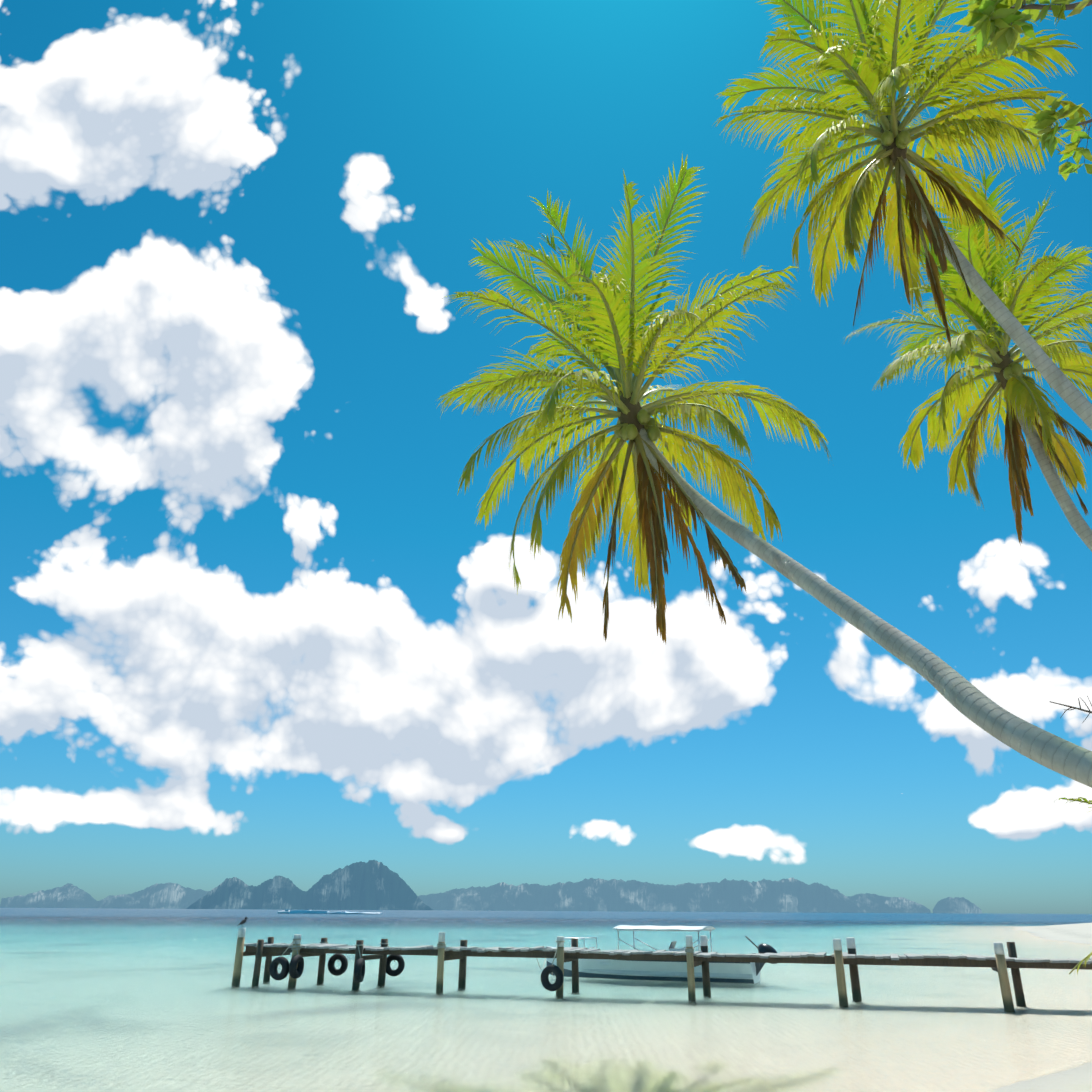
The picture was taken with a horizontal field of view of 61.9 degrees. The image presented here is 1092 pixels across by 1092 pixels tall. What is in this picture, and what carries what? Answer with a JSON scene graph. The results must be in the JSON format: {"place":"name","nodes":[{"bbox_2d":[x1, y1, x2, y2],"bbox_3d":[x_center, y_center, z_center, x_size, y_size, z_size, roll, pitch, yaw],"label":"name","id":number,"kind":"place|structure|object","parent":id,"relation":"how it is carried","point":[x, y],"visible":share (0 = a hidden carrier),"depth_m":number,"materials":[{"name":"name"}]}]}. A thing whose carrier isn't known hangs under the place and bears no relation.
{"place":"outdoors","nodes":[
{"label":"outdoors","id":0,"kind":"place"},
{"bbox_2d":[0,882,209,908],"bbox_3d":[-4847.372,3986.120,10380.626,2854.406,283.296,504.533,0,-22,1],"label":"karst island","id":1,"kind":"structure","parent":0,"point":[170,895],"depth_m":10281.41,"materials":[{"name":"grey stone"}]},
{"bbox_2d":[187,860,432,909],"bbox_3d":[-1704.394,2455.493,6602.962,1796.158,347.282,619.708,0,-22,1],"label":"karst island","id":2,"kind":"structure","parent":0,"point":[371,885],"depth_m":6477.95,"materials":[{"name":"grey stone"}]},
{"bbox_2d":[0,908,1091,1091],"bbox_3d":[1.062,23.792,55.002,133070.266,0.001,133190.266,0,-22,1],"label":"sea water","id":3,"kind":"structure","parent":0,"point":[118,1000],"depth_m":15.72,"materials":[{"name":"teal liquid"}]},
{"bbox_2d":[277,909,381,913],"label":"breaking wave foam","id":4,"kind":"object","parent":3,"relation":"on","point":[286,911],"visible":0.77,"depth_m":360.40,"materials":[{"name":"white liquid"}]},
{"bbox_2d":[537,925,776,982],"bbox_3d":[1.998,10.463,23.159,6.737,1.490,4.504,9,-23,-21],"label":"moored boat","id":5,"kind":"object","parent":3,"relation":"on","point":[739,972],"visible":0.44,"depth_m":22.91,"materials":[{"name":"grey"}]},
{"bbox_2d":[232,928,1091,1011],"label":"jetty","id":6,"kind":"object","parent":3,"relation":"in","point":[1000,962],"visible":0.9,"depth_m":18.57,"materials":[{"name":"brown wood"}]},
{"bbox_2d":[237,917,246,925],"bbox_3d":[-7.063,8.769,21.211,0.252,0.245,0.080,0,-22,1],"label":"perched bird","id":7,"kind":"object","parent":6,"relation":"on","point":[243,921],"visible":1,"depth_m":21.19},
{"bbox_2d":[269,940,294,979],"bbox_3d":[-5.868,9.283,20.440,0.650,0.856,0.369,0,-22,1],"label":"fender tyre","id":8,"kind":"object","parent":6,"relation":"attached to","point":[283,962],"visible":0.98,"depth_m":20.30,"materials":[{"name":"rubber"}]},
{"bbox_2d":[289,938,303,978],"bbox_3d":[-5.610,9.242,20.388,0.309,0.816,0.485,0,-22,1],"label":"fender tyre","id":9,"kind":"object","parent":6,"relation":"attached to","point":[295,971],"visible":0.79,"depth_m":20.24,"materials":[{"name":"rubber"}]},
{"bbox_2d":[320,942,347,975],"bbox_3d":[-5.043,9.791,21.587,0.699,0.736,0.298,0,-22,1],"label":"fender tyre","id":10,"kind":"object","parent":6,"relation":"attached to","point":[332,969],"visible":0.96,"depth_m":21.52,"materials":[{"name":"rubber"}]},
{"bbox_2d":[354,944,364,982],"bbox_3d":[-4.110,9.136,19.915,0.256,0.756,0.490,0,-22,1],"label":"fender tyre","id":11,"kind":"object","parent":6,"relation":"attached to","point":[359,971],"visible":0.96,"depth_m":19.72,"materials":[{"name":"rubber"}]},
{"bbox_2d":[380,943,404,975],"bbox_3d":[-3.583,9.611,21.145,0.597,0.716,0.332,0,-22,1],"label":"fender tyre","id":12,"kind":"object","parent":6,"relation":"attached to","point":[399,959],"visible":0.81,"depth_m":21.10,"materials":[{"name":"rubber"}]},
{"bbox_2d":[291,943,693,952],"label":"jetty rope lashings","id":13,"kind":"object","parent":6,"relation":"attached to","point":[443,945],"visible":0.75,"depth_m":19.50,"materials":[{"name":"fabric"}]},
{"bbox_2d":[541,941,564,990],"bbox_3d":[0.176,8.611,18.675,0.490,0.936,0.379,-10,-24,25],"label":"fender tyre","id":14,"kind":"object","parent":6,"relation":"attached to","point":[557,972],"visible":0.98,"depth_m":18.46,"materials":[{"name":"rubber"}]},
{"bbox_2d":[932,897,981,913],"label":"mountain","id":15,"kind":"structure","parent":3,"relation":"on","point":[958,905],"depth_m":8234.21,"materials":[{"name":"grey stone"}]},
{"bbox_2d":[0,0,1091,913],"label":"sky","id":16,"kind":"structure","parent":0,"point":[257,626],"materials":[{"name":"blue"}]},
{"bbox_2d":[418,878,861,912],"bbox_3d":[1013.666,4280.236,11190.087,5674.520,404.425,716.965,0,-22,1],"label":"karst island","id":17,"kind":"structure","parent":0,"point":[793,895],"depth_m":11019.63,"materials":[{"name":"grey stone"}]},
{"bbox_2d":[847,893,930,912],"bbox_3d":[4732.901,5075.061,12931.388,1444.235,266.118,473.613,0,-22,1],"label":"karst island","id":18,"kind":"structure","parent":0,"point":[869,903],"depth_m":12826.40,"materials":[{"name":"grey stone"}]},
{"bbox_2d":[954,0,1091,59],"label":"leaves","id":19,"kind":"object","parent":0,"point":[999,31],"visible":1,"depth_m":3.67,"materials":[{"name":"green plant"}]},
{"bbox_2d":[990,923,1091,1091],"bbox_3d":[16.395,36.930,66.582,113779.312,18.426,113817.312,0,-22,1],"label":"sand terrain","id":20,"kind":"structure","parent":0,"point":[1078,1079],"depth_m":9.71,"materials":[{"name":"white sand"}]},
{"bbox_2d":[437,154,1091,787],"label":"coconut palm","id":21,"kind":"object","parent":20,"relation":"on","point":[623,344],"visible":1,"depth_m":14.66,"materials":[{"name":"green plant"}]},
{"bbox_2d":[715,0,1091,429],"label":"tall coconut palm","id":22,"kind":"object","parent":20,"relation":"on","point":[876,75],"visible":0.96,"depth_m":15.49,"materials":[{"name":"green plant"}]},
{"bbox_2d":[843,161,1091,551],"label":"coconut palm","id":23,"kind":"object","parent":20,"relation":"on","point":[1024,403],"visible":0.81,"depth_m":17.39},
{"bbox_2d":[1053,797,1091,974],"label":"plant","id":24,"kind":"object","parent":20,"relation":"on","point":[1090,954],"visible":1,"depth_m":8.90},
{"bbox_2d":[1025,93,1091,180],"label":"leaves","id":25,"kind":"object","parent":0,"point":[1039,122],"visible":1,"depth_m":4.08,"materials":[{"name":"green plant"}]},
{"bbox_2d":[1049,696,1091,721],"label":"dead twig","id":26,"kind":"object","parent":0,"point":[1089,711],"visible":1,"depth_m":6.78,"materials":[{"name":"grey wood"}]}
]}

